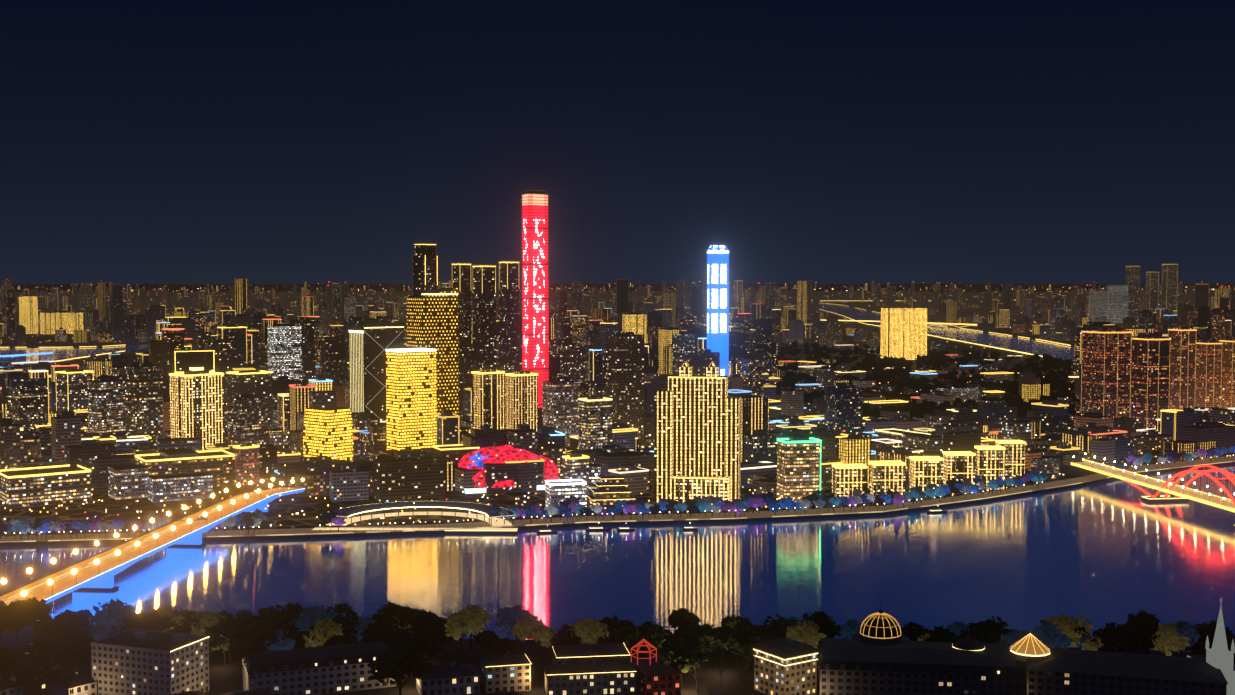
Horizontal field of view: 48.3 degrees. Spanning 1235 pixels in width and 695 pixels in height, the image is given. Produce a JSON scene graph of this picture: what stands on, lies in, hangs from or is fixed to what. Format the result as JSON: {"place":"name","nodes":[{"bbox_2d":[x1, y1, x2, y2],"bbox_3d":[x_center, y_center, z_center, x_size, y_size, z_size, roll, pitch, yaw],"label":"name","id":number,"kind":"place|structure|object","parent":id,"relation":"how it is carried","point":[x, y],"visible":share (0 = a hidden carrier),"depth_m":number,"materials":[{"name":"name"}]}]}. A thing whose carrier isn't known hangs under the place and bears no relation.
{"place":"outdoors","nodes":[
{"label":"outdoors","id":0,"kind":"place"},
{"bbox_2d":[349,316,403,418],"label":"glass tower","id":1,"kind":"structure","parent":0,"point":[371,340],"depth_m":1790.09,"materials":[{"name":"grey glass"}]},
{"bbox_2d":[386,348,436,449],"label":"gold tower","id":2,"kind":"structure","parent":0,"point":[411,397],"depth_m":1497.02,"materials":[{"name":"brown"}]},
{"bbox_2d":[0,303,1234,651],"bbox_3d":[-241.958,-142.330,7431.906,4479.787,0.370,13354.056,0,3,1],"label":"river water","id":3,"kind":"structure","parent":0,"point":[1100,555],"depth_m":1004.48,"materials":[{"name":"blue liquid"}]},
{"bbox_2d":[117,508,946,544],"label":"moored boats","id":4,"kind":"object","parent":3,"relation":"on","point":[601,528],"visible":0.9,"depth_m":1153.49,"materials":[{"name":"grey"}]},
{"bbox_2d":[0,284,1234,694],"bbox_3d":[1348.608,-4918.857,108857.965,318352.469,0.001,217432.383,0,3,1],"label":"ground","id":5,"kind":"structure","parent":0,"point":[226,676],"depth_m":1325.81,"materials":[{"name":"black"}]},
{"bbox_2d":[0,477,304,604],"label":"girder bridge","id":6,"kind":"structure","parent":5,"relation":"on","point":[98,571],"depth_m":996.95,"materials":[{"name":"grey concrete"}]},
{"bbox_2d":[303,407,352,460],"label":"building","id":7,"kind":"structure","parent":5,"relation":"on","point":[329,431],"depth_m":1471.02,"materials":[{"name":"brown"}]},
{"bbox_2d":[312,501,517,533],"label":"arched building","id":8,"kind":"structure","parent":5,"relation":"on","point":[489,516],"depth_m":1193.72,"materials":[{"name":"grey concrete"}]},
{"bbox_2d":[413,244,437,294],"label":"skyscraper","id":9,"kind":"structure","parent":5,"relation":"on","point":[425,267],"depth_m":1851.88,"materials":[{"name":"grey glass"}]},
{"bbox_2d":[406,288,458,414],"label":"skyscraper","id":10,"kind":"structure","parent":5,"relation":"on","point":[432,319],"depth_m":1739.22,"materials":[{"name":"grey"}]},
{"bbox_2d":[451,261,519,413],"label":"high-rise buildings","id":11,"kind":"structure","parent":5,"relation":"on","point":[484,310],"depth_m":1983.64,"materials":[{"name":"grey"}]},
{"bbox_2d":[471,369,537,430],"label":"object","id":12,"kind":"structure","parent":5,"relation":"on","point":[488,395],"depth_m":1732.92,"materials":[{"name":"grey"}]},
{"bbox_2d":[458,445,560,493],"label":"building","id":13,"kind":"structure","parent":5,"relation":"on","point":[504,453],"depth_m":1380.20,"materials":[{"name":"red"}]},
{"bbox_2d":[522,191,548,407],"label":"skyscraper","id":14,"kind":"structure","parent":5,"relation":"on","point":[535,321],"depth_m":1802.58,"materials":[{"name":"black"}]},
{"bbox_2d":[0,288,1070,363],"bbox_3d":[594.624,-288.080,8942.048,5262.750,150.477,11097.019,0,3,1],"label":"distant river lights","id":15,"kind":"object","parent":5,"relation":"on","point":[940,324],"visible":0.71,"depth_m":4867.01},
{"bbox_2d":[520,345,559,380],"bbox_3d":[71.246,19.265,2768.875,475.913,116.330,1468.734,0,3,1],"label":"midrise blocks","id":16,"kind":"structure","parent":5,"relation":"on","point":[554,366],"depth_m":2048.70,"materials":[{"name":"grey"}]},
{"bbox_2d":[587,476,634,505],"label":"terraced building","id":17,"kind":"structure","parent":5,"relation":"on","point":[612,490],"depth_m":1287.83,"materials":[{"name":"tile"}]},
{"bbox_2d":[0,628,1227,694],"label":"buildings","id":18,"kind":"structure","parent":5,"relation":"on","point":[133,661],"depth_m":686.60,"materials":[{"name":"concrete"}]},
{"bbox_2d":[852,609,908,643],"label":"dome","id":19,"kind":"structure","parent":18,"relation":"on","point":[880,627],"depth_m":706.83,"materials":[{"name":"metal"}]},
{"bbox_2d":[952,622,984,650],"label":"dome","id":20,"kind":"structure","parent":18,"relation":"on","point":[968,643],"depth_m":693.10,"materials":[{"name":"tile"}]},
{"bbox_2d":[1010,633,1049,661],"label":"conical roof","id":21,"kind":"structure","parent":18,"relation":"on","point":[1029,647],"depth_m":691.29,"materials":[{"name":"tile"}]},
{"bbox_2d":[0,597,1234,694],"bbox_3d":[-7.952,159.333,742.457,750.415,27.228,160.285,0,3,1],"label":"bank trees","id":22,"kind":"object","parent":5,"relation":"on","point":[688,643],"visible":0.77,"depth_m":748.89,"materials":[{"name":"green plant"}]},
{"bbox_2d":[0,264,1234,533],"bbox_3d":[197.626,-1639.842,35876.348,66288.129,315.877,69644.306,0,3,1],"label":"city buildings","id":23,"kind":"structure","parent":5,"relation":"on","point":[204,400],"depth_m":1771.70,"materials":[{"name":"grey"}]},
{"bbox_2d":[0,341,1234,539],"bbox_3d":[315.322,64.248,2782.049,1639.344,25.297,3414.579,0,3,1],"label":"bank trees","id":24,"kind":"object","parent":5,"relation":"on","point":[124,523],"visible":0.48,"depth_m":1524.19,"materials":[{"name":"green plant"}]},
{"bbox_2d":[0,455,1234,546],"bbox_3d":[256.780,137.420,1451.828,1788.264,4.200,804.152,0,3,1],"label":"quay","id":25,"kind":"structure","parent":5,"relation":"on","point":[310,533],"depth_m":1189.63,"materials":[{"name":"grey concrete"}]},
{"bbox_2d":[5,455,1233,540],"bbox_3d":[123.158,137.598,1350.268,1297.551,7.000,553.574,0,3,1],"label":"promenade lamps","id":26,"kind":"object","parent":25,"relation":"on","point":[523,517],"visible":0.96,"depth_m":1165.05,"materials":[{"name":"yellow metal"}]},
{"bbox_2d":[627,639,663,689],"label":"rooftop pavilion","id":27,"kind":"structure","parent":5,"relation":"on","point":[635,662],"depth_m":707.95,"materials":[{"name":"red paint"}]},
{"bbox_2d":[654,361,740,502],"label":"high-rise building","id":28,"kind":"structure","parent":5,"relation":"on","point":[692,413],"depth_m":1297.28,"materials":[{"name":"grey"}]},
{"bbox_2d":[707,245,728,376],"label":"skyscraper","id":29,"kind":"structure","parent":5,"relation":"on","point":[717,298],"depth_m":2078.05,"materials":[{"name":"black"}]},
{"bbox_2d":[880,308,926,359],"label":"building","id":30,"kind":"structure","parent":5,"relation":"on","point":[914,320],"depth_m":3705.73,"materials":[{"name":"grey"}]},
{"bbox_2d":[1071,453,1234,525],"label":"bridge","id":31,"kind":"structure","parent":5,"relation":"on","point":[1175,491],"depth_m":1290.23,"materials":[{"name":"red"}]},
{"bbox_2d":[1080,324,1234,428],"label":"apartment buildings","id":32,"kind":"structure","parent":5,"relation":"on","point":[1151,375],"depth_m":1930.65,"materials":[{"name":"grey"}]},
{"bbox_2d":[1187,606,1234,694],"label":"church spire","id":33,"kind":"structure","parent":5,"relation":"on","point":[1218,655],"depth_m":678.09,"materials":[{"name":"grey stone"}]},
{"bbox_2d":[0,0,1234,283],"label":"sky","id":34,"kind":"structure","parent":0,"point":[142,141],"materials":[{"name":"blue"}]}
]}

